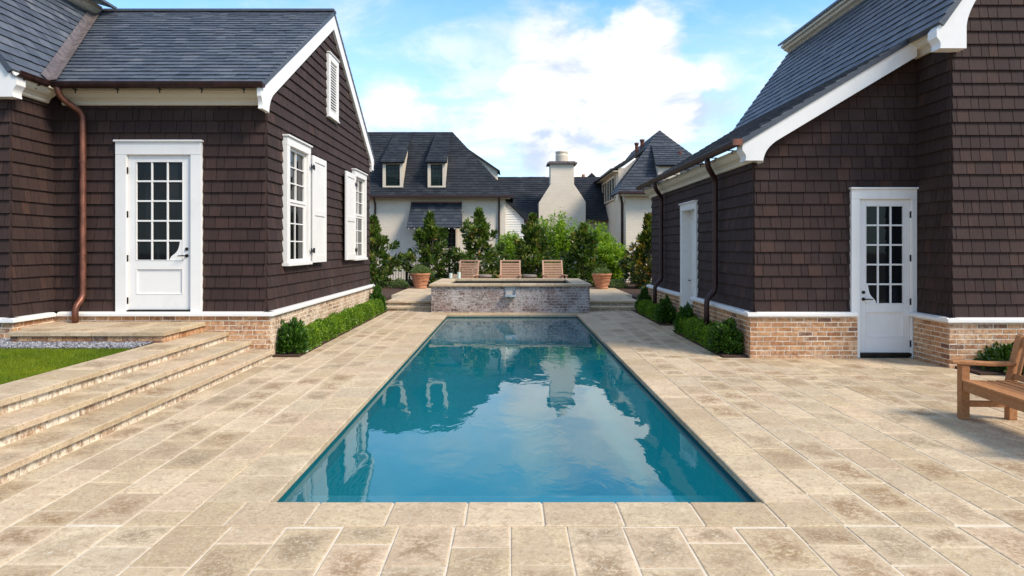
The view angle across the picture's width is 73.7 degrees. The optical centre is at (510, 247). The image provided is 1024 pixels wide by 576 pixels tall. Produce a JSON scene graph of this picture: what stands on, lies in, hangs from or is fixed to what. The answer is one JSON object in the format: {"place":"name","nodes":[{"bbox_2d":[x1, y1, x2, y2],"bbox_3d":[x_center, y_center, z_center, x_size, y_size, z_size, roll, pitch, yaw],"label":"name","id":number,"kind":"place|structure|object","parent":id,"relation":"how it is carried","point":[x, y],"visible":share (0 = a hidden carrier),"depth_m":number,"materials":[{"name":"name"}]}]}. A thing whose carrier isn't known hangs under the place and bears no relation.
{"place":"outdoors","nodes":[
{"label":"outdoors","id":0,"kind":"place"},
{"bbox_2d":[0,347,130,384],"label":"lawn grass","id":1,"kind":"structure","parent":0,"point":[34,361],"depth_m":8.39,"materials":[{"name":"green plant"}]},
{"bbox_2d":[0,338,152,349],"bbox_3d":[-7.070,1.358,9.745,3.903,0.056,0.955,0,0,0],"label":"gravel","id":2,"kind":"structure","parent":0,"point":[5,342],"depth_m":9.54,"materials":[{"name":"grey gravel"}]},
{"bbox_2d":[8,322,205,342],"bbox_3d":[-6.186,1.406,10.470,2.422,0.387,1.343,0,0,0],"label":"landing","id":3,"kind":"object","parent":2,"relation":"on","point":[154,332],"depth_m":9.97,"materials":[{"name":"stone"}]},
{"bbox_2d":[98,0,835,176],"label":"sky","id":4,"kind":"structure","parent":0,"point":[519,83],"materials":[{"name":"blue"}]},
{"bbox_2d":[0,311,1023,575],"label":"patio","id":5,"kind":"structure","parent":0,"point":[940,461],"depth_m":5.09,"materials":[{"name":"stone"}]},
{"bbox_2d":[385,301,431,310],"bbox_3d":[-2.920,1.701,19.575,1.400,0.299,0.491,0,0,0],"label":"terrace step","id":6,"kind":"object","parent":5,"relation":"on","point":[411,306],"visible":0.82,"depth_m":19.45,"materials":[{"name":"stone"}]},
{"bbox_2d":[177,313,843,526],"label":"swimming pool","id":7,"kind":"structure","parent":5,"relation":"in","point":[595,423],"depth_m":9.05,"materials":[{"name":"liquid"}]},
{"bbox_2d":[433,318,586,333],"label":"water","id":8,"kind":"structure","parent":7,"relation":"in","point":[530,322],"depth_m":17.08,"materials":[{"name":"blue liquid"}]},
{"bbox_2d":[589,301,635,310],"bbox_3d":[2.995,1.700,19.575,1.550,0.300,0.491,0,0,0],"label":"terrace step","id":9,"kind":"object","parent":5,"relation":"on","point":[612,306],"visible":0.7,"depth_m":19.41,"materials":[{"name":"stone"}]},
{"bbox_2d":[947,334,1023,419],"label":"garden bench","id":10,"kind":"object","parent":5,"relation":"on","point":[1007,393],"visible":1,"depth_m":7.10,"materials":[{"name":"brown wood"}]},
{"bbox_2d":[860,357,910,357],"bbox_3d":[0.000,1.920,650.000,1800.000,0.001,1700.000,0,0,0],"label":"ground","id":11,"kind":"structure","parent":0,"point":[885,357],"depth_m":11.91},
{"bbox_2d":[0,332,274,484],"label":"patio steps","id":12,"kind":"structure","parent":11,"relation":"on","point":[47,417],"depth_m":7.25,"materials":[{"name":"stone"}]},
{"bbox_2d":[0,0,373,354],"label":"shingle house","id":13,"kind":"structure","parent":11,"relation":"on","point":[212,168],"depth_m":11.24,"materials":[{"name":"brown wood"}]},
{"bbox_2d":[113,140,203,311],"bbox_3d":[-5.765,-0.339,11.210,1.450,2.842,0.140,0,0,0],"label":"door","id":14,"kind":"structure","parent":13,"relation":"in","point":[159,183],"depth_m":11.22,"materials":[{"name":"white paint"}]},
{"bbox_2d":[282,134,312,265],"bbox_3d":[-3.965,-0.830,12.700,0.170,2.320,1.440,0,0,0],"label":"window","id":15,"kind":"structure","parent":13,"relation":"in","point":[296,186],"depth_m":12.70,"materials":[{"name":"white paint"}]},
{"bbox_2d":[351,168,367,260],"bbox_3d":[-3.965,-0.830,17.900,0.170,2.320,1.440,0,0,0],"label":"window","id":16,"kind":"structure","parent":13,"relation":"in","point":[361,177],"depth_m":18.30,"materials":[{"name":"white paint"}]},
{"bbox_2d":[368,132,608,279],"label":"cream house","id":17,"kind":"structure","parent":11,"relation":"on","point":[451,180],"depth_m":34.85,"materials":[{"name":"paint"}]},
{"bbox_2d":[442,229,457,249],"bbox_3d":[-3.020,-0.465,33.955,0.860,1.170,0.090,0,0,0],"label":"window","id":18,"kind":"structure","parent":17,"relation":"in","point":[452,239],"depth_m":33.98,"materials":[{"name":"black glass"}]},
{"bbox_2d":[429,278,591,312],"bbox_3d":[0.000,1.456,20.555,4.502,0.887,3.691,0,0,0],"label":"raised spa","id":19,"kind":"object","parent":11,"relation":"on","point":[510,295],"visible":0.98,"depth_m":18.91,"materials":[{"name":"grey brick"}]},
{"bbox_2d":[392,290,631,304],"bbox_3d":[0.050,1.736,23.000,7.900,0.349,6.400,0,0,0],"label":"terrace bed","id":20,"kind":"object","parent":11,"relation":"on","point":[393,296],"visible":0.14,"depth_m":22.40,"materials":[{"name":"brown soil"}]},
{"bbox_2d":[388,288,636,300],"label":"terrace","id":21,"kind":"structure","parent":20,"relation":"on","point":[414,294],"depth_m":22.08,"materials":[{"name":"stone"}]},
{"bbox_2d":[411,273,430,288],"bbox_3d":[-3.420,1.266,26.000,0.756,0.578,0.756,0,0,0],"label":"terracotta pot","id":22,"kind":"object","parent":21,"relation":"on","point":[420,281],"visible":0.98,"depth_m":25.75,"materials":[{"name":"orange ceramic"}]},
{"bbox_2d":[409,265,431,273],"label":"potted plant","id":23,"kind":"object","parent":22,"relation":"in","point":[421,269],"visible":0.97,"depth_m":25.85,"materials":[{"name":"green plant"}]},
{"bbox_2d":[452,260,478,277],"bbox_3d":[-1.560,1.004,24.000,0.790,1.108,0.880,0,0,14],"label":"slatted chair","id":24,"kind":"object","parent":21,"relation":"on","point":[470,271],"visible":0.45,"depth_m":24.30,"materials":[{"name":"brown wood"}]},
{"bbox_2d":[478,274,491,278],"bbox_3d":[-0.920,1.260,24.300,0.530,0.590,0.530,0,0,0],"label":"side table","id":25,"kind":"object","parent":21,"relation":"on","point":[487,276],"visible":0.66,"depth_m":24.14,"materials":[{"name":"grey stone"}]},
{"bbox_2d":[499,260,521,277],"bbox_3d":[0.000,1.004,23.950,0.790,1.108,0.880,0,0,0],"label":"slatted chair","id":26,"kind":"object","parent":21,"relation":"on","point":[510,270],"visible":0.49,"depth_m":24.26,"materials":[{"name":"brown wood"}]},
{"bbox_2d":[522,274,536,277],"bbox_3d":[0.680,1.260,24.300,0.530,0.590,0.530,0,0,0],"label":"side table","id":27,"kind":"object","parent":21,"relation":"on","point":[529,275],"visible":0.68,"depth_m":24.14,"materials":[{"name":"grey stone"}]},
{"bbox_2d":[542,260,567,278],"bbox_3d":[1.540,1.004,23.900,0.790,1.108,0.880,0,0,-7],"label":"slatted chair","id":28,"kind":"object","parent":21,"relation":"on","point":[557,270],"visible":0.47,"depth_m":24.21,"materials":[{"name":"brown wood"}]},
{"bbox_2d":[592,273,611,288],"bbox_3d":[3.440,1.266,25.700,0.756,0.578,0.756,0,0,0],"label":"terracotta pot","id":29,"kind":"object","parent":21,"relation":"on","point":[601,281],"visible":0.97,"depth_m":25.45,"materials":[{"name":"orange ceramic"}]},
{"bbox_2d":[592,267,611,273],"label":"potted plant","id":30,"kind":"object","parent":29,"relation":"in","point":[603,270],"visible":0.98,"depth_m":25.55,"materials":[{"name":"green plant"}]},
{"bbox_2d":[272,281,1023,375],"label":"mulch bed","id":31,"kind":"object","parent":11,"relation":"on","point":[388,292],"visible":0.12,"depth_m":13.27,"materials":[{"name":"brown soil"}]},
{"bbox_2d":[276,316,309,353],"bbox_3d":[-3.667,1.489,11.505,0.624,0.671,0.570,0,0,32],"label":"boxwood bush","id":32,"kind":"object","parent":31,"relation":"on","point":[292,335],"visible":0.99,"depth_m":11.38,"materials":[{"name":"green plant"}]},
{"bbox_2d":[304,298,383,349],"bbox_3d":[-3.669,1.591,15.246,0.546,0.465,7.053,0,0,0],"label":"box hedge","id":33,"kind":"object","parent":31,"relation":"on","point":[333,322],"visible":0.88,"depth_m":14.34,"materials":[{"name":"green plant"}]},
{"bbox_2d":[369,284,387,311],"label":"boxwood bush","id":34,"kind":"object","parent":31,"relation":"on","point":[376,293],"visible":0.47,"depth_m":18.88,"materials":[{"name":"green plant"}]},
{"bbox_2d":[369,214,407,287],"bbox_3d":[-5.655,0.192,27.442,3.004,3.130,2.897,0,0,0],"label":"magnolia tree","id":35,"kind":"object","parent":31,"relation":"on","point":[381,274],"visible":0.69,"depth_m":27.20,"materials":[{"name":"green plant"}]},
{"bbox_2d":[389,278,409,287],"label":"shrub","id":36,"kind":"object","parent":31,"relation":"on","point":[402,283],"visible":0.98,"depth_m":26.61,"materials":[{"name":"green plant"}]},
{"bbox_2d":[401,210,458,285],"bbox_3d":[-3.418,0.107,28.325,2.531,3.372,2.842,0,0,11],"label":"magnolia tree","id":37,"kind":"object","parent":31,"relation":"on","point":[429,233],"visible":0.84,"depth_m":28.10,"materials":[{"name":"green plant"}]},
{"bbox_2d":[442,206,511,277],"bbox_3d":[-1.377,0.045,28.484,2.665,3.548,2.709,0,0,-41],"label":"magnolia tree","id":38,"kind":"object","parent":31,"relation":"on","point":[479,227],"visible":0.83,"depth_m":27.95,"materials":[{"name":"green plant"}]},
{"bbox_2d":[496,254,515,274],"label":"leafy shrub","id":39,"kind":"object","parent":31,"relation":"on","point":[498,262],"visible":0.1,"depth_m":28.76,"materials":[{"name":"green plant"}]},
{"bbox_2d":[493,230,530,261],"bbox_3d":[0.023,0.451,30.240,1.816,2.459,1.546,0,0,0],"label":"leafy shrub","id":40,"kind":"object","parent":31,"relation":"on","point":[509,244],"visible":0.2,"depth_m":29.97,"materials":[{"name":"green plant"}]},
{"bbox_2d":[379,254,650,283],"bbox_3d":[-0.700,0.935,29.300,15.940,1.430,0.140,0,0,0],"label":"iron fence","id":41,"kind":"object","parent":31,"relation":"on","point":[406,276],"visible":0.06,"depth_m":29.29,"materials":[{"name":"black metal"}]},
{"bbox_2d":[509,212,560,277],"bbox_3d":[0.833,0.185,28.316,2.417,3.358,2.264,0,0,0],"label":"magnolia tree","id":42,"kind":"object","parent":31,"relation":"on","point":[536,245],"visible":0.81,"depth_m":28.01,"materials":[{"name":"green plant"}]},
{"bbox_2d":[538,207,578,267],"bbox_3d":[2.061,-0.086,30.774,2.602,3.532,1.712,0,0,0],"label":"leafy shrub","id":43,"kind":"object","parent":31,"relation":"on","point":[559,242],"visible":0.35,"depth_m":30.52,"materials":[{"name":"green plant"}]},
{"bbox_2d":[554,221,606,286],"bbox_3d":[2.837,0.342,27.994,2.402,2.895,2.243,0,0,0],"label":"magnolia tree","id":44,"kind":"object","parent":31,"relation":"on","point":[582,251],"visible":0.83,"depth_m":27.74,"materials":[{"name":"green plant"}]},
{"bbox_2d":[586,220,615,268],"bbox_3d":[3.792,0.184,30.604,2.023,2.992,1.601,0,0,0],"label":"leafy shrub","id":45,"kind":"object","parent":31,"relation":"on","point":[600,236],"visible":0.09,"depth_m":30.31,"materials":[{"name":"green plant"}]},
{"bbox_2d":[595,238,630,279],"bbox_3d":[4.205,0.626,28.889,1.853,2.108,1.686,0,0,0],"label":"leafy shrub","id":46,"kind":"object","parent":31,"relation":"on","point":[609,254],"visible":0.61,"depth_m":28.49,"materials":[{"name":"green plant"}]},
{"bbox_2d":[608,278,628,288],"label":"shrub","id":47,"kind":"object","parent":31,"relation":"on","point":[620,283],"visible":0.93,"depth_m":26.45,"materials":[{"name":"green plant"}]},
{"bbox_2d":[617,211,651,288],"bbox_3d":[5.455,0.208,26.620,2.531,3.252,2.417,0,0,0],"label":"magnolia tree","id":48,"kind":"object","parent":31,"relation":"on","point":[640,260],"visible":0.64,"depth_m":26.39,"materials":[{"name":"green plant"}]},
{"bbox_2d":[634,286,650,310],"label":"boxwood bush","id":49,"kind":"object","parent":31,"relation":"on","point":[643,294],"visible":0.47,"depth_m":18.89,"materials":[{"name":"green plant"}]},
{"bbox_2d":[636,299,670,320],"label":"box hedge","id":50,"kind":"object","parent":31,"relation":"on","point":[646,306],"visible":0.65,"depth_m":17.64,"materials":[{"name":"green plant"}]},
{"bbox_2d":[653,294,675,323],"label":"boxwood bush","id":51,"kind":"object","parent":31,"relation":"on","point":[665,311],"visible":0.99,"depth_m":15.97,"materials":[{"name":"green plant"}]},
{"bbox_2d":[672,301,697,334],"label":"boxwood bush","id":52,"kind":"object","parent":31,"relation":"on","point":[687,311],"visible":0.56,"depth_m":14.13,"materials":[{"name":"green plant"}]},
{"bbox_2d":[677,316,715,347],"bbox_3d":[3.669,1.584,12.909,0.552,0.478,2.348,0,0,0],"label":"box hedge","id":53,"kind":"object","parent":31,"relation":"on","point":[691,328],"visible":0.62,"depth_m":12.92,"materials":[{"name":"green plant"}]},
{"bbox_2d":[706,317,743,353],"bbox_3d":[3.636,1.487,11.527,0.668,0.675,0.649,0,0,0],"label":"boxwood bush","id":54,"kind":"object","parent":31,"relation":"on","point":[726,336],"visible":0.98,"depth_m":11.38,"materials":[{"name":"green plant"}]},
{"bbox_2d":[973,341,1023,373],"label":"shrub","id":55,"kind":"object","parent":31,"relation":"on","point":[1000,352],"visible":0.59,"depth_m":9.85,"materials":[{"name":"green plant"}]},
{"bbox_2d":[594,130,704,281],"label":"turret house","id":56,"kind":"structure","parent":11,"relation":"on","point":[627,203],"depth_m":31.80,"materials":[{"name":"white paint"}]},
{"bbox_2d":[602,175,614,203],"bbox_3d":[5.220,-2.990,36.400,0.100,1.220,4.600,0,0,0],"label":"window","id":57,"kind":"structure","parent":56,"relation":"in","point":[608,186],"depth_m":36.36,"materials":[{"name":"beige paint"}]},
{"bbox_2d":[635,0,1023,368],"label":"shingle house","id":58,"kind":"structure","parent":11,"relation":"on","point":[858,192],"depth_m":11.17,"materials":[{"name":"brown wood"}]},
{"bbox_2d":[678,200,697,307],"bbox_3d":[4.048,0.380,15.175,0.285,2.780,1.390,0,0,0],"label":"side door","id":59,"kind":"structure","parent":58,"relation":"in","point":[688,210],"depth_m":15.72,"materials":[{"name":"white paint"}]},
{"bbox_2d":[849,187,918,357],"bbox_3d":[6.095,0.410,11.160,1.110,2.780,0.140,0,0,0],"label":"door","id":60,"kind":"structure","parent":58,"relation":"in","point":[883,220],"depth_m":11.17,"materials":[{"name":"white paint"}]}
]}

